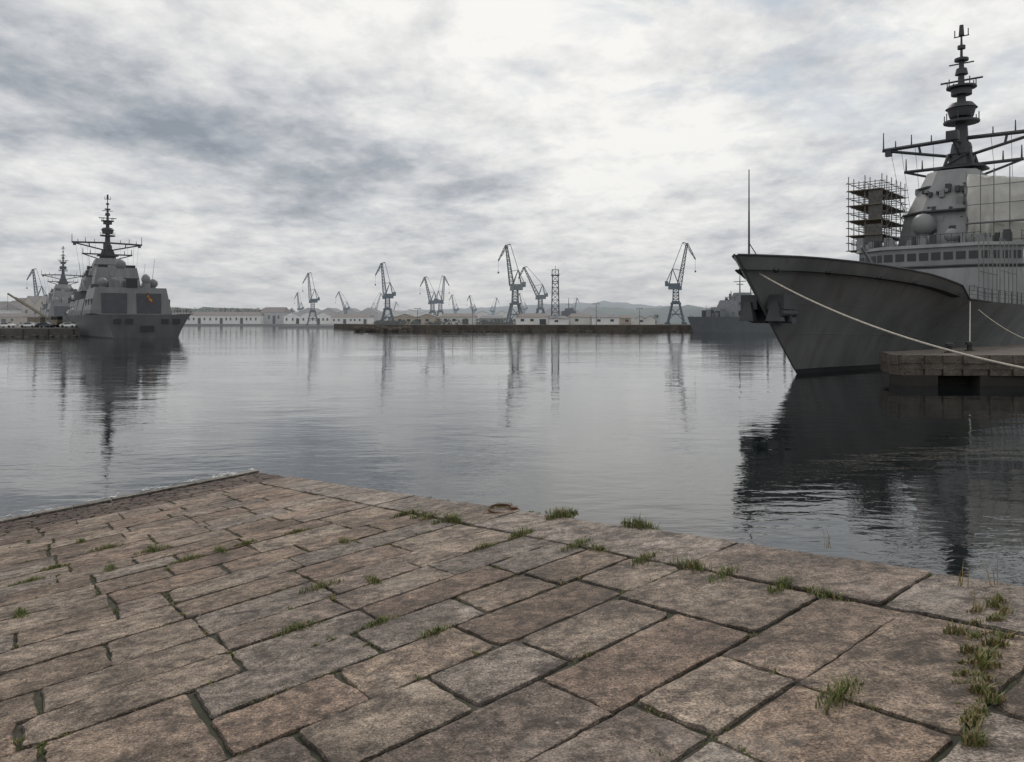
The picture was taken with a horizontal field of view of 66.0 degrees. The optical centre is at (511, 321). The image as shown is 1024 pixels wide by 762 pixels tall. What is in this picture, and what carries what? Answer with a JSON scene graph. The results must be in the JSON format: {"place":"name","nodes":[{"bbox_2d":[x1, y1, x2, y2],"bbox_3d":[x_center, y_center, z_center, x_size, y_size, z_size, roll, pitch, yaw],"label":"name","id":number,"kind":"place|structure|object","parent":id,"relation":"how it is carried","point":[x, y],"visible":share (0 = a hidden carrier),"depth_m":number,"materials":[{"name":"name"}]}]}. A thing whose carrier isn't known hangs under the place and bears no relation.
{"place":"outdoors","nodes":[
{"label":"outdoors","id":0,"kind":"place"},
{"bbox_2d":[0,303,20,312],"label":"warehouse","id":1,"kind":"structure","parent":0,"point":[7,308],"depth_m":468.70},
{"bbox_2d":[9,303,21,312],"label":"warehouse","id":2,"kind":"structure","parent":0,"point":[18,305],"depth_m":525.29,"materials":[{"name":"beige concrete"}]},
{"bbox_2d":[0,313,39,323],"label":"warehouse","id":3,"kind":"structure","parent":0,"point":[15,318],"depth_m":430.43,"materials":[{"name":"white paint"}]},
{"bbox_2d":[22,296,47,315],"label":"warehouse","id":4,"kind":"structure","parent":0,"point":[35,302],"depth_m":480.00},
{"bbox_2d":[26,268,47,295],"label":"harbour crane","id":5,"kind":"object","parent":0,"point":[35,283],"visible":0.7,"depth_m":519.27,"materials":[{"name":"paint"}]},
{"bbox_2d":[0,301,250,311],"bbox_3d":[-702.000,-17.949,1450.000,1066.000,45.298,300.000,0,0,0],"label":"hills","id":6,"kind":"structure","parent":0,"point":[210,310],"depth_m":1410.71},
{"bbox_2d":[186,312,263,323],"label":"warehouse","id":7,"kind":"structure","parent":0,"point":[226,318],"depth_m":690.00,"materials":[{"name":"white paint"}]},
{"bbox_2d":[284,312,334,323],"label":"warehouse","id":8,"kind":"structure","parent":0,"point":[301,318],"depth_m":680.00,"materials":[{"name":"white paint"}]},
{"bbox_2d":[184,322,515,325],"bbox_3d":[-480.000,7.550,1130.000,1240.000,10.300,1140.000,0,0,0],"label":"quay","id":9,"kind":"structure","parent":0,"point":[247,324],"depth_m":641.51,"materials":[{"name":"grey concrete"}]},
{"bbox_2d":[260,307,290,323],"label":"warehouse","id":10,"kind":"structure","parent":9,"relation":"on","point":[274,315],"depth_m":700.00,"materials":[{"name":"white paint"}]},
{"bbox_2d":[294,292,303,310],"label":"harbour crane","id":11,"kind":"object","parent":9,"relation":"on","point":[302,308],"visible":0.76,"depth_m":799.91,"materials":[{"name":"paint"}]},
{"bbox_2d":[298,308,384,320],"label":"warehouse","id":12,"kind":"structure","parent":9,"relation":"on","point":[377,315],"depth_m":760.00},
{"bbox_2d":[335,291,349,313],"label":"harbour crane","id":13,"kind":"object","parent":9,"relation":"on","point":[345,308],"visible":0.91,"depth_m":719.41,"materials":[{"name":"paint"}]},
{"bbox_2d":[385,309,441,321],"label":"warehouse","id":14,"kind":"structure","parent":9,"relation":"on","point":[409,311],"depth_m":799.94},
{"bbox_2d":[171,307,692,324],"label":"distant trees","id":15,"kind":"object","parent":9,"relation":"on","point":[436,321],"visible":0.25,"depth_m":311.35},
{"bbox_2d":[434,275,449,315],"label":"harbour crane","id":16,"kind":"object","parent":9,"relation":"on","point":[441,301],"visible":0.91,"depth_m":599.21,"materials":[{"name":"paint"}]},
{"bbox_2d":[450,294,458,312],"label":"harbour crane","id":17,"kind":"object","parent":9,"relation":"on","point":[455,310],"visible":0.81,"depth_m":759.04,"materials":[{"name":"paint"}]},
{"bbox_2d":[467,295,476,312],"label":"harbour crane","id":18,"kind":"object","parent":9,"relation":"on","point":[475,309],"visible":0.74,"depth_m":759.18,"materials":[{"name":"paint"}]},
{"bbox_2d":[490,297,498,314],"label":"harbour crane","id":19,"kind":"object","parent":9,"relation":"on","point":[493,310],"visible":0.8,"depth_m":799.56,"materials":[{"name":"paint"}]},
{"bbox_2d":[519,294,527,312],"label":"harbour crane","id":20,"kind":"object","parent":9,"relation":"on","point":[526,308],"visible":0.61,"depth_m":858.98,"materials":[{"name":"paint"}]},
{"bbox_2d":[545,307,598,315],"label":"trees","id":21,"kind":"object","parent":9,"relation":"on","point":[590,311],"depth_m":900.00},
{"bbox_2d":[331,314,373,323],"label":"warehouse","id":22,"kind":"structure","parent":0,"point":[352,318],"depth_m":670.00,"materials":[{"name":"white paint"}]},
{"bbox_2d":[394,314,439,323],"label":"warehouse","id":23,"kind":"structure","parent":0,"point":[422,319],"depth_m":345.00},
{"bbox_2d":[439,313,477,323],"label":"warehouse","id":24,"kind":"structure","parent":0,"point":[452,317],"depth_m":350.00,"materials":[{"name":"beige paint"}]},
{"bbox_2d":[479,316,503,323],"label":"warehouse","id":25,"kind":"structure","parent":0,"point":[488,318],"depth_m":360.00,"materials":[{"name":"white paint"}]},
{"bbox_2d":[476,311,511,321],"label":"warehouse","id":26,"kind":"structure","parent":0,"point":[500,313],"depth_m":599.90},
{"bbox_2d":[293,300,699,314],"bbox_3d":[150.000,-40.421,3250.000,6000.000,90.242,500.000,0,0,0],"label":"hills","id":27,"kind":"structure","parent":0,"point":[563,306],"depth_m":3143.32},
{"bbox_2d":[0,323,1023,585],"bbox_3d":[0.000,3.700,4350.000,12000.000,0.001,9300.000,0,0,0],"label":"water","id":28,"kind":"structure","parent":0,"point":[748,437],"depth_m":26.65,"materials":[{"name":"grey liquid"}]},
{"bbox_2d":[38,246,81,327],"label":"frigate","id":29,"kind":"object","parent":28,"relation":"on","point":[58,301],"visible":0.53,"depth_m":346.67,"materials":[{"name":"grey metal"}]},
{"bbox_2d":[64,195,190,337],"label":"frigate","id":30,"kind":"object","parent":28,"relation":"on","point":[112,297],"visible":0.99,"depth_m":189.95,"materials":[{"name":"grey metal"}]},
{"bbox_2d":[7,468,253,515],"bbox_3d":[-8.618,3.692,16.566,0.471,0.004,7.758,0,0,33],"label":"foam","id":31,"kind":"object","parent":28,"relation":"on","point":[163,486],"visible":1,"depth_m":18.13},
{"bbox_2d":[561,298,575,316],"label":"moored tug","id":32,"kind":"object","parent":28,"relation":"on","point":[567,312],"visible":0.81,"depth_m":447.99,"materials":[{"name":"grey metal"}]},
{"bbox_2d":[687,276,772,331],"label":"naval supply ship","id":33,"kind":"object","parent":28,"relation":"on","point":[723,316],"visible":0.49,"depth_m":265.47},
{"bbox_2d":[732,25,1023,373],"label":"frigate","id":34,"kind":"object","parent":28,"relation":"on","point":[943,262],"visible":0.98,"depth_m":70.41,"materials":[{"name":"grey metal"}]},
{"bbox_2d":[759,273,1023,368],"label":"mooring rope","id":35,"kind":"object","parent":34,"relation":"attached to","point":[972,356],"visible":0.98,"depth_m":38.90,"materials":[{"name":"beige fabric"}]},
{"bbox_2d":[0,0,1023,310],"label":"sky","id":36,"kind":"structure","parent":0,"point":[252,148],"materials":[{"name":"grey"}]},
{"bbox_2d":[548,316,569,324],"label":"warehouse","id":37,"kind":"structure","parent":0,"point":[558,320],"depth_m":312.00,"materials":[{"name":"white paint"}]},
{"bbox_2d":[568,313,590,324],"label":"warehouse","id":38,"kind":"structure","parent":0,"point":[580,319],"depth_m":320.00,"materials":[{"name":"white paint"}]},
{"bbox_2d":[591,314,618,324],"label":"warehouse","id":39,"kind":"structure","parent":0,"point":[607,319],"depth_m":316.00,"materials":[{"name":"white paint"}]},
{"bbox_2d":[512,305,709,322],"bbox_3d":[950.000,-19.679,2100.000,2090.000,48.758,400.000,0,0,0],"label":"hills","id":40,"kind":"structure","parent":0,"point":[662,313],"depth_m":1976.47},
{"bbox_2d":[619,315,632,323],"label":"warehouse","id":41,"kind":"structure","parent":0,"point":[624,319],"depth_m":330.00,"materials":[{"name":"beige paint"}]},
{"bbox_2d":[631,315,654,324],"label":"warehouse","id":42,"kind":"structure","parent":0,"point":[648,320],"depth_m":318.00,"materials":[{"name":"white paint"}]},
{"bbox_2d":[879,344,1023,385],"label":"stone pier","id":43,"kind":"structure","parent":0,"point":[932,367],"depth_m":44.83,"materials":[{"name":"grey stone"}]},
{"bbox_2d":[944,343,953,352],"bbox_3d":[27.500,1.667,49.500,0.588,0.625,0.588,0,0,0],"label":"mooring bollard","id":44,"kind":"object","parent":43,"relation":"on","point":[949,345],"visible":0.91,"depth_m":49.35,"materials":[{"name":"metal"}]},
{"bbox_2d":[964,341,974,350],"bbox_3d":[30.500,1.667,52.500,0.588,0.625,0.588,0,0,0],"label":"mooring bollard","id":45,"kind":"object","parent":43,"relation":"on","point":[969,344],"visible":1,"depth_m":52.35,"materials":[{"name":"metal"}]},
{"bbox_2d":[969,302,970,340],"bbox_3d":[33.096,0.101,56.940,0.089,3.280,10.304,0,0,30],"label":"mooring rope","id":46,"kind":"object","parent":45,"relation":"attached to","point":[969,319],"visible":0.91,"depth_m":58.10,"materials":[{"name":"beige fabric"}]},
{"label":"seabed","id":47,"kind":"structure","parent":0,"visible":0},
{"bbox_2d":[0,324,79,336],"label":"pier","id":48,"kind":"structure","parent":47,"relation":"on","point":[17,330],"depth_m":186.00,"materials":[{"name":"concrete"}]},
{"bbox_2d":[0,322,15,327],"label":"parked car","id":49,"kind":"object","parent":48,"relation":"on","point":[4,324],"visible":1,"depth_m":203.25,"materials":[{"name":"paint"}]},
{"bbox_2d":[19,322,36,327],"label":"parked car","id":50,"kind":"object","parent":48,"relation":"on","point":[26,324],"visible":0.93,"depth_m":204.71,"materials":[{"name":"paint"}]},
{"bbox_2d":[7,293,62,326],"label":"mobile crane","id":51,"kind":"object","parent":48,"relation":"on","point":[57,321],"visible":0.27,"depth_m":213.64,"materials":[{"name":"metal"}]},
{"bbox_2d":[35,322,54,327],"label":"parked car","id":52,"kind":"object","parent":48,"relation":"on","point":[42,324],"visible":1,"depth_m":203.21,"materials":[{"name":"paint"}]},
{"bbox_2d":[59,322,76,327],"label":"parked car","id":53,"kind":"object","parent":48,"relation":"on","point":[67,324],"visible":1,"depth_m":204.72,"materials":[{"name":"paint"}]},
{"bbox_2d":[278,324,333,327],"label":"crane quay","id":54,"kind":"structure","parent":47,"relation":"on","point":[309,326],"depth_m":455.00,"materials":[{"name":"grey concrete"}]},
{"bbox_2d":[302,272,319,324],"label":"harbour crane","id":55,"kind":"object","parent":54,"relation":"on","point":[312,301],"visible":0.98,"depth_m":468.84,"materials":[{"name":"paint"}]},
{"bbox_2d":[0,470,1023,761],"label":"stone quay","id":56,"kind":"structure","parent":47,"relation":"on","point":[672,642],"depth_m":4.81,"materials":[{"name":"stone"}]},
{"bbox_2d":[483,503,519,513],"bbox_3d":[-0.134,2.304,9.550,0.457,0.118,0.459,0,0,0],"label":"mooring ring","id":57,"kind":"object","parent":56,"relation":"on","point":[512,508],"visible":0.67,"depth_m":9.57,"materials":[{"name":"metal"}]},
{"bbox_2d":[0,481,1020,761],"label":"weeds","id":58,"kind":"object","parent":56,"relation":"on","point":[984,687],"visible":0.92,"depth_m":4.98,"materials":[{"name":"green plant"}]},
{"bbox_2d":[334,324,692,331],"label":"breakwater","id":59,"kind":"object","parent":47,"relation":"on","point":[486,327],"visible":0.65,"depth_m":284.95,"materials":[{"name":"stone"}]},
{"bbox_2d":[497,244,525,324],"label":"harbour crane","id":60,"kind":"object","parent":59,"relation":"on","point":[517,287],"visible":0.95,"depth_m":328.89,"materials":[{"name":"paint"}]},
{"bbox_2d":[515,313,549,324],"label":"warehouse","id":61,"kind":"structure","parent":59,"relation":"on","point":[532,319],"depth_m":318.00,"materials":[{"name":"white paint"}]},
{"bbox_2d":[518,266,547,312],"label":"harbour crane","id":62,"kind":"object","parent":59,"relation":"on","point":[540,297],"visible":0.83,"depth_m":419.88,"materials":[{"name":"paint"}]},
{"bbox_2d":[551,266,559,315],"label":"lattice tower","id":63,"kind":"structure","parent":59,"relation":"on","point":[552,295],"depth_m":328.64,"materials":[{"name":"metal"}]},
{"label":"crane quay","id":64,"kind":"object","parent":47,"relation":"on","visible":0},
{"bbox_2d":[665,242,695,323],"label":"harbour crane","id":65,"kind":"object","parent":64,"relation":"on","point":[677,286],"visible":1,"depth_m":333.54,"materials":[{"name":"paint"}]},
{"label":"crane quay","id":66,"kind":"object","parent":47,"relation":"on","visible":0},
{"bbox_2d":[375,262,395,320],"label":"harbour crane","id":67,"kind":"object","parent":66,"relation":"on","point":[385,295],"visible":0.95,"depth_m":439.10,"materials":[{"name":"paint"}]},
{"bbox_2d":[420,276,438,315],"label":"harbour crane","id":68,"kind":"object","parent":66,"relation":"on","point":[431,302],"visible":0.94,"depth_m":559.56,"materials":[{"name":"paint"}]},
{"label":"house","id":69,"kind":"object","parent":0,"visible":0},
{"bbox_2d":[212,308,222,311],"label":"house","id":70,"kind":"structure","parent":69,"relation":"on","point":[217,309],"depth_m":867.86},
{"bbox_3d":[40.000,1.668,60.000,0.588,0.625,0.588,0,0,0],"label":"mooring bollard","id":71,"kind":"object","parent":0,"visible":0},
{"bbox_2d":[978,310,1023,338],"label":"mooring rope","id":72,"kind":"object","parent":71,"relation":"attached to","point":[1001,326],"visible":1,"depth_m":61.61,"materials":[{"name":"beige fabric"}]}
]}

